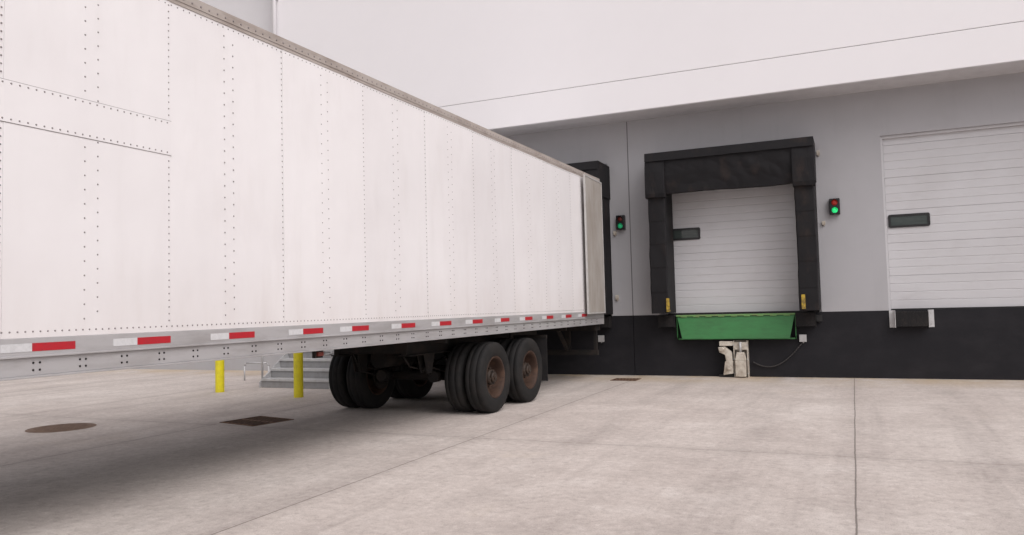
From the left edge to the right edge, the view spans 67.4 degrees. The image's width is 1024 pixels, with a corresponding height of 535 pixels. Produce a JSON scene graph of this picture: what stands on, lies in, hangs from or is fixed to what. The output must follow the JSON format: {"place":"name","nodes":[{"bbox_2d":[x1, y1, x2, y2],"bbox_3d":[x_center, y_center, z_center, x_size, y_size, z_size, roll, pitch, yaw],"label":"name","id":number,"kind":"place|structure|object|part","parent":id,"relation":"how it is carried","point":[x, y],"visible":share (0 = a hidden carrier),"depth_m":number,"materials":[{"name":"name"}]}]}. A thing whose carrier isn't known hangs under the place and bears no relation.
{"place":"outdoors","nodes":[
{"label":"outdoors","id":0,"kind":"place"},
{"bbox_2d":[0,369,1023,534],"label":"ground","id":1,"kind":"structure","parent":0,"point":[158,452],"depth_m":7.63,"materials":[{"name":"concrete"}]},
{"bbox_2d":[25,423,96,432],"bbox_3d":[-6.229,2.210,10.617,0.860,0.012,0.860,-3,-3,24],"label":"manhole cover","id":2,"kind":"object","parent":1,"relation":"on","point":[60,427],"visible":1,"depth_m":10.54,"materials":[{"name":"metal"}]},
{"bbox_2d":[215,360,224,392],"bbox_3d":[-5.722,1.901,15.037,0.170,1.070,0.170,-3,-3,24],"label":"bollard","id":3,"kind":"object","parent":1,"relation":"on","point":[219,377],"visible":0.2,"depth_m":14.96,"materials":[{"name":"yellow metal"}]},
{"bbox_2d":[219,416,293,425],"bbox_3d":[-3.582,2.154,10.790,0.760,0.008,0.680,-4,-4,36],"label":"drain grate","id":4,"kind":"object","parent":1,"relation":"on","point":[256,421],"visible":1,"depth_m":10.77,"materials":[{"name":"metal"}]},
{"bbox_2d":[244,362,269,380],"bbox_3d":[-5.776,2.351,17.364,0.736,0.418,0.036,-3,-3,24],"label":"guard loop","id":5,"kind":"object","parent":1,"relation":"on","point":[254,363],"visible":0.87,"depth_m":17.39,"materials":[{"name":"metal"}]},
{"bbox_2d":[259,349,333,389],"bbox_3d":[-4.116,1.386,17.174,2.753,2.241,3.970,-3,-3,24],"label":"metal stair","id":6,"kind":"object","parent":1,"relation":"on","point":[315,373],"visible":0.18,"depth_m":15.72,"materials":[{"name":"metal"}]},
{"bbox_2d":[293,352,303,397],"bbox_3d":[-3.829,1.786,13.762,0.170,1.070,0.170,-3,-3,24],"label":"bollard","id":7,"kind":"object","parent":1,"relation":"on","point":[298,373],"visible":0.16,"depth_m":13.69,"materials":[{"name":"yellow metal"}]},
{"bbox_2d":[0,0,605,412],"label":"semi trailer","id":8,"kind":"object","parent":1,"relation":"on","point":[188,180],"visible":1,"depth_m":6.93,"materials":[{"name":"metal"}]},
{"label":"rear door","id":9,"kind":"part","parent":8,"relation":"part of","materials":[{"name":"metal"}]},
{"bbox_2d":[610,378,640,380],"bbox_3d":[2.285,2.246,15.406,0.520,0.008,0.460,-3,-3,24],"label":"drain grate","id":10,"kind":"object","parent":1,"relation":"on","point":[625,379],"visible":1,"depth_m":15.37,"materials":[{"name":"metal"}]},
{"bbox_2d":[133,0,1023,379],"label":"warehouse building","id":11,"kind":"structure","parent":0,"point":[907,116],"depth_m":15.09,"materials":[{"name":"concrete"}]},
{"bbox_2d":[567,160,612,314],"bbox_3d":[0.576,-0.545,16.873,3.100,3.205,0.874,-3,-3,24],"label":"dock shelter","id":12,"kind":"object","parent":11,"relation":"attached to","point":[599,170],"visible":0.02,"depth_m":16.32,"materials":[{"name":"black fabric"}]},
{"bbox_2d":[598,335,604,342],"bbox_3d":[1.935,1.550,16.621,0.132,0.166,0.075,-3,-3,24],"label":"junction box","id":13,"kind":"object","parent":11,"relation":"attached to","point":[601,339],"visible":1,"depth_m":16.59,"materials":[{"name":"metal"}]},
{"bbox_2d":[600,316,611,327],"bbox_3d":[1.963,1.176,16.553,0.324,0.245,0.205,-3,-3,24],"label":"dock bumper","id":14,"kind":"object","parent":11,"relation":"attached to","point":[607,321],"visible":0.49,"depth_m":16.44,"materials":[{"name":"black rubber"}]},
{"bbox_2d":[616,215,625,229],"bbox_3d":[2.329,-0.967,16.503,0.190,0.310,0.158,-3,-3,24],"label":"dock traffic light","id":15,"kind":"object","parent":11,"relation":"attached to","point":[620,223],"visible":1,"depth_m":16.47,"materials":[{"name":"black paint"}]},
{"bbox_2d":[658,315,676,327],"bbox_3d":[3.233,1.117,15.992,0.344,0.260,0.204,-3,-3,24],"label":"dock bumper","id":16,"kind":"object","parent":11,"relation":"attached to","point":[667,320],"visible":1,"depth_m":15.90,"materials":[{"name":"black rubber"}]},
{"bbox_2d":[644,136,820,313],"bbox_3d":[4.346,-0.751,15.248,3.220,3.255,0.797,-3,-3,24],"label":"dock shelter","id":17,"kind":"object","parent":11,"relation":"attached to","point":[667,174],"visible":1,"depth_m":14.99,"materials":[{"name":"black fabric"}]},
{"bbox_2d":[718,340,749,376],"bbox_3d":[4.436,1.831,15.386,0.583,0.730,0.278,-3,-3,24],"label":"vehicle restraint","id":18,"kind":"object","parent":11,"relation":"attached to","point":[738,366],"visible":1,"depth_m":15.32,"materials":[{"name":"white paint"}]},
{"bbox_2d":[676,313,796,339],"bbox_3d":[4.476,1.191,15.428,2.320,0.510,0.219,-3,-3,24],"label":"dock leveler","id":19,"kind":"object","parent":11,"relation":"attached to","point":[737,326],"visible":0.95,"depth_m":15.34,"materials":[{"name":"green metal"}]},
{"bbox_2d":[666,184,821,314],"bbox_3d":[4.618,-0.722,15.701,3.050,3.310,0.150,-3,-3,24],"label":"overhead door","id":20,"kind":"structure","parent":11,"relation":"in","point":[735,250],"depth_m":15.68,"materials":[{"name":"paint"}]},
{"bbox_2d":[799,335,806,342],"bbox_3d":[5.672,1.389,14.967,0.132,0.166,0.075,-3,-3,24],"label":"junction box","id":21,"kind":"object","parent":11,"relation":"attached to","point":[803,338],"visible":1,"depth_m":14.94,"materials":[{"name":"metal"}]},
{"bbox_2d":[753,342,802,366],"bbox_3d":[5.246,1.712,15.141,0.966,0.514,0.024,-3,-3,24],"label":"power cable","id":22,"kind":"object","parent":21,"relation":"hanging from","point":[781,362],"visible":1,"depth_m":15.09,"materials":[{"name":"grey rubber"}]},
{"bbox_2d":[795,312,815,326],"bbox_3d":[5.700,1.007,14.899,0.364,0.280,0.205,-3,-3,24],"label":"dock bumper","id":23,"kind":"object","parent":11,"relation":"attached to","point":[805,318],"visible":1,"depth_m":14.81,"materials":[{"name":"black rubber"}]},
{"bbox_2d":[816,315,821,322],"bbox_3d":[5.945,0.990,14.862,0.112,0.156,0.075,-3,-3,24],"label":"junction box","id":24,"kind":"object","parent":11,"relation":"attached to","point":[819,318],"visible":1,"depth_m":14.83,"materials":[{"name":"black paint"}]},
{"bbox_2d":[829,198,839,214],"bbox_3d":[6.211,-1.176,14.786,0.190,0.310,0.158,-3,-3,24],"label":"dock traffic light","id":25,"kind":"object","parent":11,"relation":"attached to","point":[834,206],"visible":1,"depth_m":14.76,"materials":[{"name":"black paint"}]},
{"bbox_2d":[889,310,934,327],"bbox_3d":[7.383,0.946,14.184,0.740,0.320,0.149,-3,-3,24],"label":"dock bumper","id":26,"kind":"object","parent":11,"relation":"attached to","point":[908,318],"visible":1,"depth_m":14.13,"materials":[{"name":"black rubber"}]},
{"bbox_2d":[880,122,1023,309],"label":"overhead door","id":27,"kind":"structure","parent":11,"relation":"in","point":[953,199],"depth_m":14.12,"materials":[{"name":"paint"}]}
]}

